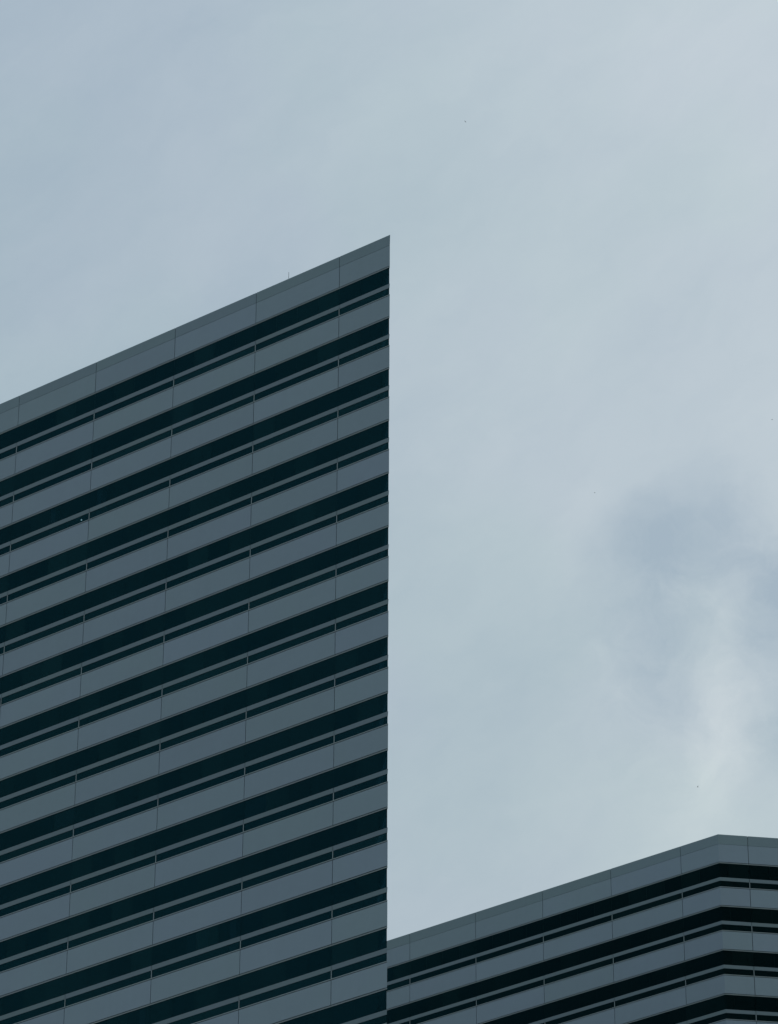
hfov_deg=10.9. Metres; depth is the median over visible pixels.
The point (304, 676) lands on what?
window pane
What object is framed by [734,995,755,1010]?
window pane
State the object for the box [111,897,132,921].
window pane
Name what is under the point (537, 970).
window pane
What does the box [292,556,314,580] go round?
window pane
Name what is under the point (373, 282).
window pane
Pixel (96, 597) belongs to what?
window pane
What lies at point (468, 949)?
window pane
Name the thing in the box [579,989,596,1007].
window pane
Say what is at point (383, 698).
window pane
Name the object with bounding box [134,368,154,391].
window pane
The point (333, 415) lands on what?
slot window
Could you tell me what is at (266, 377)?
window pane
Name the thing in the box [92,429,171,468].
slot window
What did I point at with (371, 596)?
window pane
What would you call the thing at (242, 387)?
window pane
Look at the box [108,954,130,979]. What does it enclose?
window pane
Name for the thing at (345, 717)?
window pane
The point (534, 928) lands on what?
window pane
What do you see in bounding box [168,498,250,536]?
slot window
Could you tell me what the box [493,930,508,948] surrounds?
window pane
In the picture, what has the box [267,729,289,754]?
window pane
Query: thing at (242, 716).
slot window
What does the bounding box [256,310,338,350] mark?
slot window
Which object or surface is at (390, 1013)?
window pane
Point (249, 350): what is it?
slot window
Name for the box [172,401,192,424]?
window pane
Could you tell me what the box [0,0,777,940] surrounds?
sky
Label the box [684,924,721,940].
slot window
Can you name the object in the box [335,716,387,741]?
slot window
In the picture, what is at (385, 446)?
slot window
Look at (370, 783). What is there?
slot window
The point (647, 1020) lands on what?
window pane
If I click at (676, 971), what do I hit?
window pane
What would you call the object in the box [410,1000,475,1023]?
slot window
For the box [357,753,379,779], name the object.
window pane
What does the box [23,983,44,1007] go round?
window pane
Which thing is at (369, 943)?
window pane
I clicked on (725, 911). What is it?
window pane
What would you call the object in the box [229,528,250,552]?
window pane
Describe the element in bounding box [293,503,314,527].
window pane
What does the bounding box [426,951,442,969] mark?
window pane
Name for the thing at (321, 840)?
window pane
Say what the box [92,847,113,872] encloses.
window pane
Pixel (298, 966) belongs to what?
window pane
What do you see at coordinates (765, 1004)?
window pane
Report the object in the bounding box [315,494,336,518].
window pane
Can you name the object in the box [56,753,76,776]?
window pane
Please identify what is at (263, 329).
window pane
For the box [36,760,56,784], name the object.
window pane
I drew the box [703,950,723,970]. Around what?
window pane
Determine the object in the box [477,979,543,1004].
slot window
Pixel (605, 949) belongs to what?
window pane
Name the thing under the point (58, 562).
window pane
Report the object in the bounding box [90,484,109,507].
window pane
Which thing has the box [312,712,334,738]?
window pane
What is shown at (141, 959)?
window pane
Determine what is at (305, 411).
window pane
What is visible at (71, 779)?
slot window
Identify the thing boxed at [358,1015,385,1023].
slot window
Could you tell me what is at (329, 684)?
slot window
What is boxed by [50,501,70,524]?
window pane
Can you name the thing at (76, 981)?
window pane
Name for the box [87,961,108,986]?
window pane
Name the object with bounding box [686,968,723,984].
slot window
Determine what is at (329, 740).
slot window
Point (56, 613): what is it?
window pane
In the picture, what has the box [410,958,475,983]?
slot window
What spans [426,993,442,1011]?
window pane
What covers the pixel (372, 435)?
window pane
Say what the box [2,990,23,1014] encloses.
window pane
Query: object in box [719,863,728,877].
window pane
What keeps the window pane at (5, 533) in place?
in the office tower at (194, 557)
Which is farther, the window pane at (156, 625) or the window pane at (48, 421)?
the window pane at (48, 421)
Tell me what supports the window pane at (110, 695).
in the office tower at (194, 557)
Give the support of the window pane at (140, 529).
in the office tower at (194, 557)
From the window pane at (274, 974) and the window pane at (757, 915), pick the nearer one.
the window pane at (274, 974)
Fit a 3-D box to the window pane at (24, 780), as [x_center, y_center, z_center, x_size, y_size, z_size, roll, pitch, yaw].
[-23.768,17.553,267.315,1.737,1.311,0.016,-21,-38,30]
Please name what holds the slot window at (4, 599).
in the office tower at (194, 557)
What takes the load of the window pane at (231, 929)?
in the office tower at (194, 557)
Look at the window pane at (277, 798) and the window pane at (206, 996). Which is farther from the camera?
the window pane at (277, 798)
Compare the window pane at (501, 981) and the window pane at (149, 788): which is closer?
the window pane at (149, 788)
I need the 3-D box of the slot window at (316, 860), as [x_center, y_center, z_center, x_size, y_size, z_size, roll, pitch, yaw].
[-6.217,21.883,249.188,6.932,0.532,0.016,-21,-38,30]
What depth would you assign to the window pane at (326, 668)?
254.86 m
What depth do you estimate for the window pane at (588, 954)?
343.38 m
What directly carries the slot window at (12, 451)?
in the office tower at (194, 557)
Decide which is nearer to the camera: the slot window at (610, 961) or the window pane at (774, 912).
the window pane at (774, 912)
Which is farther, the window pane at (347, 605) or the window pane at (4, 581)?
the window pane at (4, 581)
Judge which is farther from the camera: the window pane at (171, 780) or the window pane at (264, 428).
the window pane at (264, 428)
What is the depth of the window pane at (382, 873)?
244.03 m
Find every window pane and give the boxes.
[0,427,17,449]
[0,476,14,496]
[0,525,11,544]
[0,575,8,593]
[0,626,5,643]
[0,677,2,693]
[0,722,18,745]
[0,775,15,797]
[0,829,12,850]
[0,884,9,904]
[0,940,6,959]
[0,997,2,1015]
[2,670,21,692]
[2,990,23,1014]
[5,618,24,641]
[6,933,26,957]
[8,567,27,590]
[9,877,29,901]
[11,517,30,540]
[12,822,33,846]
[14,468,33,490]
[15,768,36,791]
[17,419,36,441]
[18,714,38,738]
[22,662,41,685]
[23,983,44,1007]
[25,610,44,633]
[26,926,47,950]
[28,559,47,582]
[30,870,50,894]
[31,509,50,531]
[33,459,53,482]
[33,814,53,838]
[36,411,55,433]
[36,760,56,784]
[39,706,59,730]
[42,654,61,677]
[44,602,64,625]
[44,976,65,1000]
[47,551,67,574]
[47,919,68,943]
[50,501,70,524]
[50,862,71,887]
[53,451,72,474]
[53,807,74,831]
[56,402,75,425]
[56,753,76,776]
[59,699,79,722]
[62,646,82,669]
[64,594,84,617]
[66,969,87,993]
[67,543,87,566]
[68,911,89,936]
[70,493,89,515]
[71,855,92,879]
[72,443,92,466]
[74,799,95,823]
[75,394,94,417]
[77,745,97,768]
[79,691,100,715]
[82,638,102,662]
[85,586,105,609]
[87,535,107,558]
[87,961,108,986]
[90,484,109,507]
[90,904,111,928]
[92,434,112,457]
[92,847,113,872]
[95,386,114,408]
[95,792,116,816]
[97,737,118,761]
[100,683,120,707]
[102,630,123,654]
[105,578,125,601]
[107,527,127,550]
[107,1013,127,1023]
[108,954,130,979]
[110,476,129,499]
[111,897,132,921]
[112,426,132,449]
[113,840,134,864]
[114,377,134,400]
[116,784,137,808]
[118,729,139,753]
[121,675,141,699]
[123,622,143,646]
[125,570,145,593]
[127,518,147,542]
[128,1006,149,1023]
[130,467,150,491]
[130,947,152,972]
[132,418,152,441]
[132,889,154,914]
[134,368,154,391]
[135,832,156,857]
[137,776,158,801]
[139,721,160,746]
[141,667,162,691]
[144,614,164,638]
[146,562,166,585]
[148,510,168,533]
[150,459,170,482]
[150,998,171,1023]
[152,409,172,432]
[152,940,173,964]
[154,360,174,383]
[154,881,176,906]
[156,825,177,849]
[158,769,179,793]
[160,713,181,738]
[163,659,183,683]
[165,606,185,629]
[166,553,187,577]
[168,502,189,525]
[170,451,190,474]
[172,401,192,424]
[172,991,194,1016]
[174,351,194,374]
[174,932,196,957]
[176,874,197,899]
[178,817,199,841]
[180,761,201,785]
[182,705,203,730]
[184,651,204,675]
[185,598,206,622]
[187,545,208,569]
[189,493,209,517]
[191,442,211,466]
[193,392,212,415]
[194,343,214,366]
[194,984,216,1009]
[196,924,218,950]
[198,866,219,891]
[200,809,221,834]
[201,753,223,778]
[203,697,224,722]
[205,643,226,667]
[207,589,227,613]
[208,536,229,561]
[210,485,230,508]
[211,434,232,457]
[213,383,233,407]
[215,334,234,357]
[217,976,239,1002]
[218,917,240,942]
[220,859,242,884]
[222,801,243,826]
[223,745,244,770]
[225,689,246,714]
[226,635,247,659]
[228,581,249,605]
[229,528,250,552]
[231,476,251,500]
[232,425,252,449]
[234,374,254,398]
[235,325,255,348]
[239,969,261,995]
[241,909,263,935]
[242,851,264,876]
[244,793,265,818]
[245,737,267,762]
[246,681,268,706]
[248,626,269,651]
[249,573,270,597]
[251,520,271,544]
[252,468,272,491]
[253,417,273,440]
[254,366,275,390]
[256,316,276,339]
[262,961,284,987]
[263,902,286,927]
[265,843,287,868]
[266,785,288,811]
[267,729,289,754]
[268,673,290,698]
[270,618,291,643]
[271,564,292,589]
[272,511,293,535]
[273,459,294,483]
[274,407,295,431]
[275,357,296,381]
[276,307,296,331]
[284,1015,307,1023]
[285,954,307,980]
[286,894,308,920]
[287,835,309,861]
[288,778,310,803]
[289,721,311,746]
[290,665,312,690]
[291,610,313,635]
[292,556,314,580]
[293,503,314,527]
[294,450,315,475]
[295,399,316,423]
[296,348,317,372]
[297,298,317,322]
[308,946,331,972]
[308,1007,330,1023]
[309,886,331,912]
[310,827,332,853]
[311,769,333,795]
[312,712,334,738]
[313,601,335,626]
[313,657,334,681]
[314,547,335,572]
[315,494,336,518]
[316,441,337,466]
[317,339,338,363]
[317,390,337,414]
[318,289,339,313]
[331,1000,354,1023]
[332,878,355,904]
[332,939,354,964]
[333,819,355,845]
[334,704,356,730]
[334,761,356,787]
[335,648,357,673]
[336,539,358,563]
[336,593,357,618]
[337,485,358,510]
[338,381,359,405]
[338,433,358,457]
[339,280,360,304]
[339,330,359,354]
[355,931,378,957]
[355,992,377,1018]
[356,812,378,837]
[356,871,378,896]
[357,696,379,721]
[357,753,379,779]
[358,530,380,555]
[358,585,379,609]
[358,640,379,665]
[359,424,380,448]
[359,476,380,501]
[360,321,381,345]
[360,372,381,396]
[361,271,381,295]
[378,989,386,1011]
[379,809,386,829]
[379,868,386,889]
[379,928,386,949]
[380,582,387,601]
[380,637,387,657]
[380,693,387,713]
[380,750,387,770]
[381,421,388,439]
[381,473,388,492]
[381,527,387,546]
[382,268,388,286]
[382,318,388,336]
[382,369,388,387]
[386,1009,393,1023]
[387,967,393,981]
[394,962,409,979]
[394,1004,409,1021]
[410,957,425,974]
[410,999,425,1016]
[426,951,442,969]
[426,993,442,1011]
[443,946,458,963]
[443,988,459,1006]
[459,941,475,958]
[460,983,475,1000]
[476,936,492,953]
[476,978,492,996]
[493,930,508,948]
[493,972,509,990]
[494,1015,510,1023]
[509,925,525,943]
[510,967,526,985]
[510,1010,527,1023]
[526,919,542,937]
[527,962,543,980]
[528,1005,544,1023]
[543,914,559,932]
[544,956,560,974]
[545,1000,561,1018]
[560,909,576,926]
[561,951,577,969]
[562,994,578,1012]
[577,903,594,921]
[578,946,595,964]
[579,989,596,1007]
[594,897,611,915]
[595,940,612,958]
[597,984,613,1002]
[612,892,628,910]
[613,935,630,953]
[614,978,631,997]
[629,887,646,905]
[630,929,647,948]
[632,973,649,991]
[633,1017,650,1023]
[646,881,663,899]
[648,924,665,942]
[649,968,667,986]
[651,1012,668,1023]
[664,875,681,894]
[665,918,683,937]
[667,962,684,980]
[669,1006,686,1023]
[682,870,699,888]
[683,913,701,931]
[685,957,702,975]
[687,1001,704,1020]
[699,863,719,882]
[701,907,721,926]
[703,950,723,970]
[705,995,725,1014]
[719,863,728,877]
[721,906,730,920]
[723,950,732,964]
[725,995,734,1009]
[728,864,748,878]
[730,907,750,921]
[732,951,753,965]
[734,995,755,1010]
[749,865,769,879]
[751,908,771,923]
[753,952,774,967]
[755,997,776,1011]
[769,866,777,880]
[772,910,777,923]
[774,953,777,967]
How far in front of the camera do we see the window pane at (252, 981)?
246.90 m
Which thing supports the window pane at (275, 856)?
in the office tower at (194, 557)
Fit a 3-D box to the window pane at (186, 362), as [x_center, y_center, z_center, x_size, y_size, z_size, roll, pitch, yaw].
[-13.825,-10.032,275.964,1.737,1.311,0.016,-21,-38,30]
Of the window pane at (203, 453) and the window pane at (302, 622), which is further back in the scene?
the window pane at (203, 453)
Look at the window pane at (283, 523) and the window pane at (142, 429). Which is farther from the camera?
the window pane at (142, 429)
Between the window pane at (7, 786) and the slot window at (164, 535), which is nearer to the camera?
the window pane at (7, 786)
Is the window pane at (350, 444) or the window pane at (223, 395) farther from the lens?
the window pane at (223, 395)
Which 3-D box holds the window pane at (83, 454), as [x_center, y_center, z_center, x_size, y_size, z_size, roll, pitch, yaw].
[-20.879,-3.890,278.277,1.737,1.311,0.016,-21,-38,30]
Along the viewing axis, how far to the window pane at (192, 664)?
262.31 m
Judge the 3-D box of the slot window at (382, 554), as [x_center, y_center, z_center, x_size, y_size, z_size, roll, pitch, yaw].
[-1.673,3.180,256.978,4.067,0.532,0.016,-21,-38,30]
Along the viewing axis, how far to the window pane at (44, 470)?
280.05 m
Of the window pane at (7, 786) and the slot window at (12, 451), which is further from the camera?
the slot window at (12, 451)
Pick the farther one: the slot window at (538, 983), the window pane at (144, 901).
the slot window at (538, 983)
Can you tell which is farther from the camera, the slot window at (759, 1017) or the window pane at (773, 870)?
the window pane at (773, 870)
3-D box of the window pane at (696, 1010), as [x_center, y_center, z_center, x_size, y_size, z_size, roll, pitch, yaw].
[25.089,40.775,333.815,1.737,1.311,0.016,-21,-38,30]
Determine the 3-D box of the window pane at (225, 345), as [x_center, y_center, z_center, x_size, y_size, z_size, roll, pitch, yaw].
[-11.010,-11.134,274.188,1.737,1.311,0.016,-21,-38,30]
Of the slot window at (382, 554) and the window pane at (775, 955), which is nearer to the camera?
the slot window at (382, 554)
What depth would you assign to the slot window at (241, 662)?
261.23 m
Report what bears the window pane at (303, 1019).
in the office tower at (194, 557)
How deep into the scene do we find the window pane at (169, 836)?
256.86 m
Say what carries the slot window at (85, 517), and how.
in the office tower at (194, 557)
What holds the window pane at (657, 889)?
in the office tower at (686, 934)
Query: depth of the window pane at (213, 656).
261.42 m
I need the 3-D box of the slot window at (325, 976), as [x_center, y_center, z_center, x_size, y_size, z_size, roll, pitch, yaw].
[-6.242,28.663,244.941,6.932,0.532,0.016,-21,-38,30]
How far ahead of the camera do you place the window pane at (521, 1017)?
344.80 m
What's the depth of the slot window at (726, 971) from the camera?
333.95 m
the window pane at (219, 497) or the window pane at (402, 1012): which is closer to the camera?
the window pane at (219, 497)
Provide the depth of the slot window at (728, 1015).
331.84 m
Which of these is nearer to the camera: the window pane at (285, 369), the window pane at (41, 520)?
the window pane at (285, 369)
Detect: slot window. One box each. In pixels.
[0,447,15,459]
[0,496,12,506]
[0,545,9,554]
[0,596,6,603]
[0,720,78,756]
[0,775,75,808]
[0,830,72,861]
[0,885,69,916]
[0,942,67,971]
[0,999,64,1023]
[1,668,80,704]
[5,615,83,651]
[8,564,85,600]
[11,513,88,550]
[14,463,90,500]
[17,414,93,451]
[65,971,150,1006]
[68,913,152,948]
[71,856,154,891]
[74,799,157,835]
[76,744,159,780]
[79,689,161,726]
[82,636,163,673]
[84,583,165,620]
[87,531,167,569]
[89,480,169,518]
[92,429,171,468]
[94,380,172,419]
[152,941,239,977]
[154,882,241,918]
[156,825,242,861]
[158,768,243,805]
[160,712,245,749]
[162,657,246,695]
[164,603,248,641]
[166,550,249,588]
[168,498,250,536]
[168,1001,238,1023]
[170,446,251,485]
[172,395,253,434]
[174,345,254,385]
[239,971,330,1007]
[241,911,331,947]
[242,851,331,888]
[244,793,332,830]
[245,736,333,774]
[247,679,333,717]
[248,624,334,662]
[249,569,335,608]
[251,516,335,555]
[252,463,336,502]
[253,411,337,451]
[255,360,337,400]
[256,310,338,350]
[332,953,386,977]
[333,833,386,857]
[333,892,386,917]
[334,774,386,799]
[335,660,387,685]
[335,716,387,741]
[336,604,387,629]
[337,495,387,521]
[337,549,387,574]
[338,390,388,416]
[338,442,388,468]
[339,339,388,365]
[340,288,388,314]
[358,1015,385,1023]
[387,979,409,990]
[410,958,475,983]
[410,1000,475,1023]
[476,937,542,962]
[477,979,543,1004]
[544,915,611,941]
[544,958,612,983]
[545,1002,613,1023]
[612,893,681,919]
[614,936,683,962]
[615,980,684,1006]
[683,881,719,897]
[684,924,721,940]
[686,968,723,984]
[690,1013,725,1023]
[720,881,748,887]
[722,924,751,931]
[724,968,753,975]
[726,1013,755,1020]
[750,883,777,889]
[752,926,777,932]
[754,970,777,976]
[757,1015,777,1021]
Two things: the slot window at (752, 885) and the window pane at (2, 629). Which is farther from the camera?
the slot window at (752, 885)
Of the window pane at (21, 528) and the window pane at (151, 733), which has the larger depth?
the window pane at (21, 528)
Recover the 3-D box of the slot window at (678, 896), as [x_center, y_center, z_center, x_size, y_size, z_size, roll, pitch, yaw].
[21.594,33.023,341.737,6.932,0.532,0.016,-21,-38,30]
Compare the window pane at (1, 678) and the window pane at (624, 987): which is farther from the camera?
the window pane at (624, 987)
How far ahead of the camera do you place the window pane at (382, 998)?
239.77 m
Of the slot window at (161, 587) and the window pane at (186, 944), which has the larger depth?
the slot window at (161, 587)
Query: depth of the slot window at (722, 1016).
332.41 m
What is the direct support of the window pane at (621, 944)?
in the office tower at (686, 934)
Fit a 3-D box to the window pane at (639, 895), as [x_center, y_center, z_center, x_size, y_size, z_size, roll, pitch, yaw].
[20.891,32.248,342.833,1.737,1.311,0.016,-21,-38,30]
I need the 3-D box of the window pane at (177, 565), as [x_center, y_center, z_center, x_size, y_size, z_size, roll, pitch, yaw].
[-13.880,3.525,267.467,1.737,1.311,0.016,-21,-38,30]
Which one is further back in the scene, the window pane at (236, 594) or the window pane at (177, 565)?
the window pane at (177, 565)
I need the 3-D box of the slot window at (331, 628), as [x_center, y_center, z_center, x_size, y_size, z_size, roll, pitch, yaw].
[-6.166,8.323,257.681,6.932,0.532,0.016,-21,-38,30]
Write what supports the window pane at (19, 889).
in the office tower at (194, 557)
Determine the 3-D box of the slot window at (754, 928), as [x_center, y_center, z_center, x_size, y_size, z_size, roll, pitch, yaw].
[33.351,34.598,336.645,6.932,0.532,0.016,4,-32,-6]
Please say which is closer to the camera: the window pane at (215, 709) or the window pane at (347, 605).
the window pane at (347, 605)
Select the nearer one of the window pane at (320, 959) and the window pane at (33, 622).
the window pane at (320, 959)
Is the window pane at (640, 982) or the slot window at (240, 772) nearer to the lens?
the slot window at (240, 772)
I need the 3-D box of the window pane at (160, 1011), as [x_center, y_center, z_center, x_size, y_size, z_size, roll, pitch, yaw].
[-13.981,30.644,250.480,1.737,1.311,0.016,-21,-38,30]
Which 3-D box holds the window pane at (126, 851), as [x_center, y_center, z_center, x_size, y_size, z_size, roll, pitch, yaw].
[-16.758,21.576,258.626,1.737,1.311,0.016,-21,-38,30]
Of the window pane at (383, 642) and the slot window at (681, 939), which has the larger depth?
the slot window at (681, 939)
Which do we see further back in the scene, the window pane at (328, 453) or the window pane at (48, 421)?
the window pane at (48, 421)
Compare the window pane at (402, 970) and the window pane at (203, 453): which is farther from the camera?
the window pane at (402, 970)
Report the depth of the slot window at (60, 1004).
257.24 m
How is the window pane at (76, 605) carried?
in the office tower at (194, 557)
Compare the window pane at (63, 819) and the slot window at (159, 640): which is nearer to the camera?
the window pane at (63, 819)
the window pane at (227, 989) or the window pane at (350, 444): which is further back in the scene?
the window pane at (350, 444)
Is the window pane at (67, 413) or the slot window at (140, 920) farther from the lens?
the window pane at (67, 413)
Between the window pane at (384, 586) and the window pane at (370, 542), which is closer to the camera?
the window pane at (384, 586)
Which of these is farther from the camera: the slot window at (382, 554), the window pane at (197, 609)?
the window pane at (197, 609)
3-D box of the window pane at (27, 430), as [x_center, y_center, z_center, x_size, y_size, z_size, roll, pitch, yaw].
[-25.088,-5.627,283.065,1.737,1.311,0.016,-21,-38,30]
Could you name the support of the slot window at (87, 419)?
in the office tower at (194, 557)
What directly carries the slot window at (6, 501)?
in the office tower at (194, 557)
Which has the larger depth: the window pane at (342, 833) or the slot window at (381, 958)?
the window pane at (342, 833)
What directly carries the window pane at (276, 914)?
in the office tower at (194, 557)
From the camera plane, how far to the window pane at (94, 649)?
268.86 m
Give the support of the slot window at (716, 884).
in the office tower at (686, 934)
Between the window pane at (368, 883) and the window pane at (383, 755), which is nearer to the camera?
the window pane at (368, 883)
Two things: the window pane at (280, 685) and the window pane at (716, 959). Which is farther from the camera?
the window pane at (716, 959)
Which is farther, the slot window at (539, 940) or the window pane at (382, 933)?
the slot window at (539, 940)
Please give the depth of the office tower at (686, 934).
341.88 m
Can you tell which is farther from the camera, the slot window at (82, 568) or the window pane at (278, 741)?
the slot window at (82, 568)
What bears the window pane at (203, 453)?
in the office tower at (194, 557)
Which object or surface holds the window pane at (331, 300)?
in the office tower at (194, 557)
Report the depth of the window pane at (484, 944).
350.75 m
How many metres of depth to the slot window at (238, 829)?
254.86 m
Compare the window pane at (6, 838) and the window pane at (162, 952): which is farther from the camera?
the window pane at (6, 838)
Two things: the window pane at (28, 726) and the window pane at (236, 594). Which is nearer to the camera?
the window pane at (236, 594)
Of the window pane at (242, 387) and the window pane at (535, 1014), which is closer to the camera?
the window pane at (242, 387)
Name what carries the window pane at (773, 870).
in the office tower at (686, 934)
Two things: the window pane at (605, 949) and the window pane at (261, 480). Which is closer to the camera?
the window pane at (261, 480)
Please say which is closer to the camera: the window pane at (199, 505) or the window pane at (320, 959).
the window pane at (320, 959)
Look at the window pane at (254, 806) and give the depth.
253.31 m
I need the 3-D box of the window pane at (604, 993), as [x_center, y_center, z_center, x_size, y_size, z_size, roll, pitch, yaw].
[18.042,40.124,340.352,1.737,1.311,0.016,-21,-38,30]
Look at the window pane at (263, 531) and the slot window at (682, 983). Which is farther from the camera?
the slot window at (682, 983)
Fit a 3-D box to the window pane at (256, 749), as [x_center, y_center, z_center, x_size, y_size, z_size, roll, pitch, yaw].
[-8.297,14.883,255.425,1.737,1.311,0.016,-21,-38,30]
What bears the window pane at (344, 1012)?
in the office tower at (194, 557)
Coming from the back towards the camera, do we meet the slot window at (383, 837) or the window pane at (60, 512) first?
the window pane at (60, 512)
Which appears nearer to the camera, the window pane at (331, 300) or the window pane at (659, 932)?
the window pane at (331, 300)
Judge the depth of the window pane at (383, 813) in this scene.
246.18 m
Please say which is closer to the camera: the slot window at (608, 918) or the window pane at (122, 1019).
the window pane at (122, 1019)
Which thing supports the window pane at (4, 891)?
in the office tower at (194, 557)
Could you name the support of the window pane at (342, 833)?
in the office tower at (194, 557)
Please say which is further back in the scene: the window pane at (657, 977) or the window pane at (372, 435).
the window pane at (657, 977)
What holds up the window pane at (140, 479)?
in the office tower at (194, 557)
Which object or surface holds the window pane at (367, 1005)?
in the office tower at (194, 557)
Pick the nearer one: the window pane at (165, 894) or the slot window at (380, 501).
the window pane at (165, 894)
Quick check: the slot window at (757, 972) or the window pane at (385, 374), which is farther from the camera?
the slot window at (757, 972)
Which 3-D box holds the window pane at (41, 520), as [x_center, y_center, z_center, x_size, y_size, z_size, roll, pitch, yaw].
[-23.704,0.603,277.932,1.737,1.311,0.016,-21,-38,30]
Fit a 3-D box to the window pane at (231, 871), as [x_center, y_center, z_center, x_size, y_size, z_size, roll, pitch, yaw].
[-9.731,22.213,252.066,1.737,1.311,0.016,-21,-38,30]
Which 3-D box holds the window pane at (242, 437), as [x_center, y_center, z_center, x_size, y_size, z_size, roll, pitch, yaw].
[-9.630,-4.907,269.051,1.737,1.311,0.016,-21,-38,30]
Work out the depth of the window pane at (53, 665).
270.64 m
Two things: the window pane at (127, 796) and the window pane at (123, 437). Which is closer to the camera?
the window pane at (127, 796)
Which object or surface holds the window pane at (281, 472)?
in the office tower at (194, 557)
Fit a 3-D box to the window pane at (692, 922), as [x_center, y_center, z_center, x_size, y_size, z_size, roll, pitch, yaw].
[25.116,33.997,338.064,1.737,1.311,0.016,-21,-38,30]
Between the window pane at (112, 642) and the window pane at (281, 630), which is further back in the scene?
the window pane at (112, 642)
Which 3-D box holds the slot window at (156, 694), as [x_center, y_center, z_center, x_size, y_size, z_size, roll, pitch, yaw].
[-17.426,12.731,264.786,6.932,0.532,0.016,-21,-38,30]
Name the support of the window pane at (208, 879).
in the office tower at (194, 557)
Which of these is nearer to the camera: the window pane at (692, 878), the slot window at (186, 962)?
the slot window at (186, 962)
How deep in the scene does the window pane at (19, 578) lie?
276.72 m
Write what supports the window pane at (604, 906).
in the office tower at (686, 934)
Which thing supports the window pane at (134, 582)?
in the office tower at (194, 557)
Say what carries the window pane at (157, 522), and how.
in the office tower at (194, 557)
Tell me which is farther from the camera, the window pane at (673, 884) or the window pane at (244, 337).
the window pane at (673, 884)
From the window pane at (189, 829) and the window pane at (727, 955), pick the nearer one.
the window pane at (189, 829)
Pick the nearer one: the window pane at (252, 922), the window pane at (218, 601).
the window pane at (252, 922)
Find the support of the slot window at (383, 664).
in the office tower at (194, 557)
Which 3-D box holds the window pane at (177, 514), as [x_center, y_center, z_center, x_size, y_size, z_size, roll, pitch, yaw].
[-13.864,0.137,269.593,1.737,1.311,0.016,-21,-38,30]
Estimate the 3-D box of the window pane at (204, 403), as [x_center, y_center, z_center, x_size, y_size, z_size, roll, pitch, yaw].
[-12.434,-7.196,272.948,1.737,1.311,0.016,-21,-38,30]
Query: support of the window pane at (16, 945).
in the office tower at (194, 557)
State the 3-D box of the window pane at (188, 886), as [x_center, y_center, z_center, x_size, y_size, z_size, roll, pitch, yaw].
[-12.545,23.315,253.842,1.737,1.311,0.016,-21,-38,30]
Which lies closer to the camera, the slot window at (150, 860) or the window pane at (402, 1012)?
the slot window at (150, 860)
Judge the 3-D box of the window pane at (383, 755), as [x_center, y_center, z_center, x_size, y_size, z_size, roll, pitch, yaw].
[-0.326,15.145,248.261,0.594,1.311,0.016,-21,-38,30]
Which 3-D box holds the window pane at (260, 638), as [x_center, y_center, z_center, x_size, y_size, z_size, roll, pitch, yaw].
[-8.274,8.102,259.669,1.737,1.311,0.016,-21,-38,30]
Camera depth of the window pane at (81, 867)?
260.40 m
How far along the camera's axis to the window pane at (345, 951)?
243.37 m
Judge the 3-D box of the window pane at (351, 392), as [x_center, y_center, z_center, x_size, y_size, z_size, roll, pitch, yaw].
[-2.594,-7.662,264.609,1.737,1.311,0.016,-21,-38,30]
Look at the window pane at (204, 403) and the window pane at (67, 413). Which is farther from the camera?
the window pane at (67, 413)
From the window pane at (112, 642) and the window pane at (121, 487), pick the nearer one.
the window pane at (112, 642)
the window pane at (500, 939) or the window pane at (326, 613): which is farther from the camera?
the window pane at (500, 939)
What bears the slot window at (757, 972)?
in the office tower at (686, 934)
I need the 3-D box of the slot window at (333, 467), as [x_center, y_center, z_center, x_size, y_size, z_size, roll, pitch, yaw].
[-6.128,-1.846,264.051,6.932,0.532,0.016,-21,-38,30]
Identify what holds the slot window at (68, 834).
in the office tower at (194, 557)
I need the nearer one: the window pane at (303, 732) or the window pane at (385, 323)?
the window pane at (303, 732)
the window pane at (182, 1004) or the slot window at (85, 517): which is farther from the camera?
the slot window at (85, 517)
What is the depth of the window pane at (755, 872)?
339.13 m
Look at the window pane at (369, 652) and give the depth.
253.07 m
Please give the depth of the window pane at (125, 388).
278.62 m
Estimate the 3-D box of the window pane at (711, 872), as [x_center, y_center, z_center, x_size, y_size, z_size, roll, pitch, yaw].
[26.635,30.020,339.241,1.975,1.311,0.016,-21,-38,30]
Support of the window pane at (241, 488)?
in the office tower at (194, 557)
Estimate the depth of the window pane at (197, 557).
266.57 m
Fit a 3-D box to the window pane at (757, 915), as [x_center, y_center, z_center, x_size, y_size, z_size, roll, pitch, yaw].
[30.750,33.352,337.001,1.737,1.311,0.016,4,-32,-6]
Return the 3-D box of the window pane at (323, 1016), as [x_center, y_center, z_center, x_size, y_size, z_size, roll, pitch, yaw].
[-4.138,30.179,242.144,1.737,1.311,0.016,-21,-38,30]
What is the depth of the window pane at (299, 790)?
251.53 m
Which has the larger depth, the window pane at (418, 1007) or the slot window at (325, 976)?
the window pane at (418, 1007)
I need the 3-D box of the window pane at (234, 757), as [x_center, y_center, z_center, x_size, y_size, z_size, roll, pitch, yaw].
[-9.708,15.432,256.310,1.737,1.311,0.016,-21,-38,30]
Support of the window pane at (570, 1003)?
in the office tower at (686, 934)
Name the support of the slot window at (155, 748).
in the office tower at (194, 557)
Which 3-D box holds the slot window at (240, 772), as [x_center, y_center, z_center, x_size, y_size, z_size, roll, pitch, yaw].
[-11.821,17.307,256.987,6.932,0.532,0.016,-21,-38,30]
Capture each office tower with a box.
[0,235,389,1023]
[386,834,777,1023]
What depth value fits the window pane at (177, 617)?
265.34 m
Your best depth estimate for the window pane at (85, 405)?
280.39 m
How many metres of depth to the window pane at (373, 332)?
265.86 m
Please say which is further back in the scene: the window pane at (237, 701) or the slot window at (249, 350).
the slot window at (249, 350)
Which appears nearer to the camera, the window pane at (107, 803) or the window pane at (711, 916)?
the window pane at (107, 803)
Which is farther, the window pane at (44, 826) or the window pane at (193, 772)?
the window pane at (44, 826)

